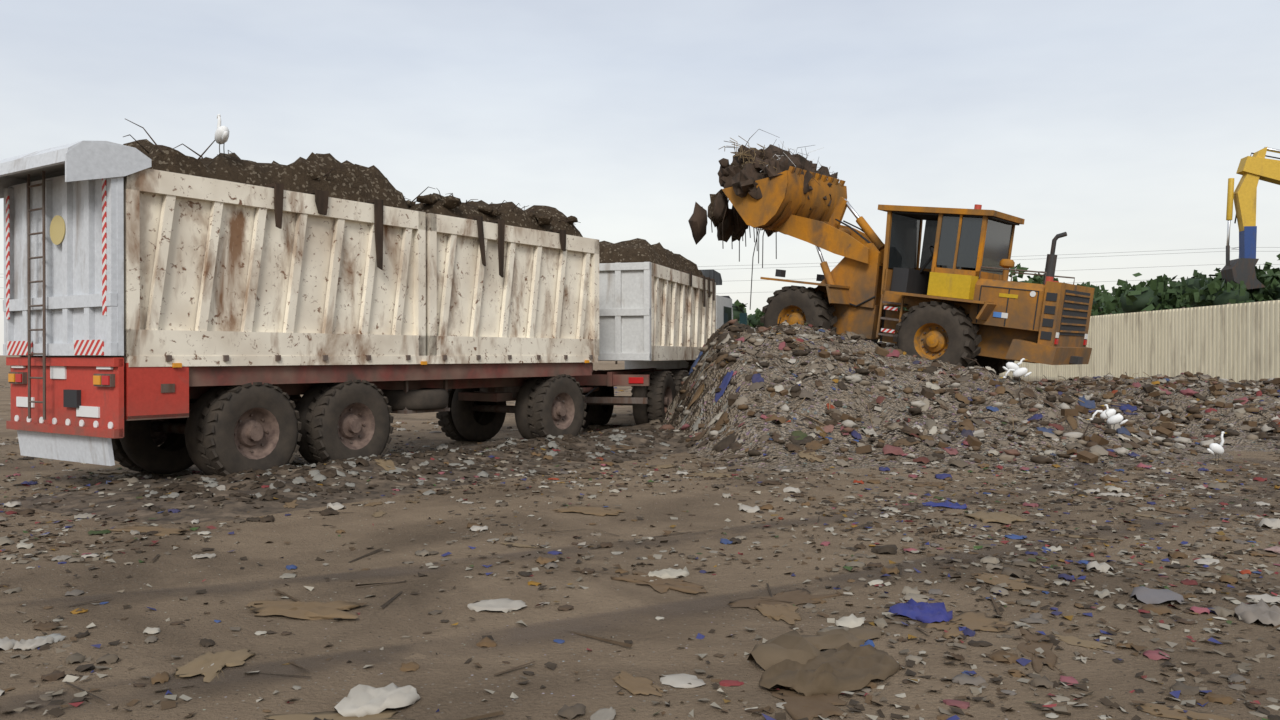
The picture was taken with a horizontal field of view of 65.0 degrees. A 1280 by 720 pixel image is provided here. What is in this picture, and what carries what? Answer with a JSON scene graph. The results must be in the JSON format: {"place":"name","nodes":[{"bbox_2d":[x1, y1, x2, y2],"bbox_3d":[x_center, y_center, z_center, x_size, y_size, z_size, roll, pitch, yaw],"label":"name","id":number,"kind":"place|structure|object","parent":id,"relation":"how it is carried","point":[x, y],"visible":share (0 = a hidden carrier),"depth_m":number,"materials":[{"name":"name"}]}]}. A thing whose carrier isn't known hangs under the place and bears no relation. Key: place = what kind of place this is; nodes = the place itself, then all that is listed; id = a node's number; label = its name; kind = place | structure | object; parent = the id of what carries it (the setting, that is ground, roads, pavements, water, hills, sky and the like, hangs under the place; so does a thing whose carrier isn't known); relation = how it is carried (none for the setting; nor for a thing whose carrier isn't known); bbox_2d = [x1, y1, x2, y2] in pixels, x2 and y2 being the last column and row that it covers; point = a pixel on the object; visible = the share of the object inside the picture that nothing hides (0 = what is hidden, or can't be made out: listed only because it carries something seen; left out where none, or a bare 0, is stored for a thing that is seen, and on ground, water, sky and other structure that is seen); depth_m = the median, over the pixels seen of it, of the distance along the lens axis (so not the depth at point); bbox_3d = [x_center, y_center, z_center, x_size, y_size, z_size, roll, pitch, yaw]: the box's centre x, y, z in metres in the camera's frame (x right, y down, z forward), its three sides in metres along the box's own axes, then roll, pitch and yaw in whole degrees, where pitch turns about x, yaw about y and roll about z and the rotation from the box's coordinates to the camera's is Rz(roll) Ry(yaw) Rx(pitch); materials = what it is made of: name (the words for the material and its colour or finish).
{"place":"outdoors","nodes":[
{"label":"outdoors","id":0,"kind":"place"},
{"bbox_2d":[0,355,1279,719],"bbox_3d":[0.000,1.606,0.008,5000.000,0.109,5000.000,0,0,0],"label":"ground","id":1,"kind":"structure","parent":0,"point":[448,683],"depth_m":6.64,"materials":[{"name":"brown soil"}]},
{"bbox_2d":[0,119,598,476],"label":"trailer","id":2,"kind":"object","parent":1,"relation":"on","point":[218,315],"visible":0.94,"depth_m":12.70,"materials":[{"name":"metal"}]},
{"bbox_2d":[215,114,228,156],"bbox_3d":[-5.102,-2.755,12.249,0.165,0.544,0.486,0,0,-36],"label":"egret on trailer","id":3,"kind":"object","parent":2,"relation":"on","point":[221,134],"visible":1,"depth_m":12.17,"materials":[{"name":"white"}]},
{"bbox_2d":[9,394,701,523],"bbox_3d":[0.202,0.428,18.752,4.300,2.308,21.800,0,0,34],"label":"spill heap","id":4,"kind":"object","parent":1,"relation":"on","point":[231,508],"visible":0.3,"depth_m":11.60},
{"bbox_2d":[0,317,1279,719],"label":"litter scraps","id":5,"kind":"object","parent":1,"relation":"on","point":[804,649],"visible":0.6,"depth_m":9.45,"materials":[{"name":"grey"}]},
{"bbox_2d":[25,426,1279,706],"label":"tyre tracks","id":6,"kind":"object","parent":1,"relation":"on","point":[529,632],"visible":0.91,"depth_m":6.48},
{"bbox_2d":[571,238,746,428],"bbox_3d":[0.211,-0.583,23.807,3.200,4.135,8.370,0,0,17],"label":"truck","id":7,"kind":"object","parent":1,"relation":"on","point":[664,314],"visible":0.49,"depth_m":20.45,"materials":[{"name":"white metal"}]},
{"bbox_2d":[732,299,764,327],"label":"tree","id":8,"kind":"object","parent":1,"relation":"on","point":[753,320],"visible":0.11,"depth_m":126.87,"materials":[{"name":"green plant"}]},
{"bbox_2d":[663,324,1279,471],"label":"garbage pile","id":9,"kind":"object","parent":1,"relation":"on","point":[752,434],"visible":0.52,"depth_m":17.04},
{"bbox_2d":[688,129,1094,375],"bbox_3d":[5.497,-2.451,22.857,9.208,5.234,3.703,11,7,39],"label":"wheel loader","id":10,"kind":"object","parent":9,"relation":"on","point":[958,295],"visible":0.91,"depth_m":22.07,"materials":[{"name":"metal"}]},
{"bbox_2d":[659,319,1279,463],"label":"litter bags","id":11,"kind":"object","parent":9,"relation":"on","point":[975,443],"visible":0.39,"depth_m":17.98,"materials":[{"name":"grey plastic"}]},
{"bbox_2d":[1003,358,1026,379],"bbox_3d":[7.027,0.170,18.812,0.536,0.413,0.158,0,0,-11],"label":"egret","id":12,"kind":"object","parent":9,"relation":"on","point":[1010,365],"visible":0.8,"depth_m":18.75,"materials":[{"name":"white"}]},
{"bbox_2d":[1001,368,1031,383],"bbox_3d":[6.942,0.301,18.569,0.579,0.326,0.152,0,0,14],"label":"egret","id":13,"kind":"object","parent":9,"relation":"on","point":[1019,372],"visible":1,"depth_m":18.51,"materials":[{"name":"white"}]},
{"bbox_2d":[1087,409,1119,423],"bbox_3d":[7.706,0.966,16.715,0.557,0.313,0.146,0,0,8],"label":"egret","id":14,"kind":"object","parent":9,"relation":"on","point":[1111,412],"visible":0.77,"depth_m":16.68,"materials":[{"name":"white"}]},
{"bbox_2d":[1102,404,1127,429],"bbox_3d":[7.532,0.934,15.959,0.412,0.461,0.140,0,0,31],"label":"egret","id":15,"kind":"object","parent":9,"relation":"on","point":[1114,419],"visible":1,"depth_m":15.92,"materials":[{"name":"white"}]},
{"bbox_2d":[1009,263,1089,286],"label":"tree","id":16,"kind":"object","parent":1,"relation":"on","point":[1036,279],"visible":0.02,"depth_m":67.70,"materials":[{"name":"green plant"}]},
{"bbox_2d":[878,300,1279,381],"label":"fence wall","id":17,"kind":"structure","parent":1,"relation":"on","point":[1238,342],"depth_m":38.82,"materials":[{"name":"metal"}]},
{"bbox_2d":[1091,279,1129,315],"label":"tree","id":18,"kind":"object","parent":1,"relation":"on","point":[1097,301],"visible":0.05,"depth_m":59.71,"materials":[{"name":"green plant"}]},
{"bbox_2d":[1100,270,1220,314],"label":"tree","id":19,"kind":"object","parent":1,"relation":"on","point":[1158,293],"visible":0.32,"depth_m":49.62,"materials":[{"name":"green plant"}]},
{"bbox_2d":[1207,431,1224,462],"bbox_3d":[8.423,1.283,14.662,0.429,0.480,0.146,0,0,-23],"label":"egret","id":20,"kind":"object","parent":1,"relation":"on","point":[1217,449],"visible":0.93,"depth_m":14.61,"materials":[{"name":"white"}]},
{"bbox_2d":[1174,259,1279,308],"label":"tree","id":21,"kind":"object","parent":1,"relation":"on","point":[1212,293],"visible":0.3,"depth_m":44.27,"materials":[{"name":"green plant"}]},
{"bbox_2d":[1187,262,1274,280],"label":"tree","id":22,"kind":"object","parent":1,"relation":"on","point":[1266,268],"visible":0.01,"depth_m":50.87,"materials":[{"name":"green plant"}]},
{"bbox_2d":[1265,254,1279,295],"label":"tree","id":23,"kind":"object","parent":1,"relation":"on","point":[1277,278],"visible":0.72,"depth_m":44.18,"materials":[{"name":"green plant"}]},
{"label":"pylon","id":24,"kind":"object","parent":1,"relation":"on","visible":0},
{"bbox_2d":[0,247,1279,298],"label":"power lines","id":25,"kind":"object","parent":24,"relation":"attached to","point":[1020,259],"visible":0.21,"depth_m":267.18,"materials":[{"name":"black metal"}]},
{"bbox_2d":[0,0,1279,354],"label":"sky","id":26,"kind":"structure","parent":0,"point":[1115,126],"materials":[{"name":"white"}]},
{"bbox_2d":[1221,147,1279,289],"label":"excavator","id":27,"kind":"object","parent":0,"point":[1255,168],"visible":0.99,"depth_m":44.14,"materials":[{"name":"metal"}]}
]}

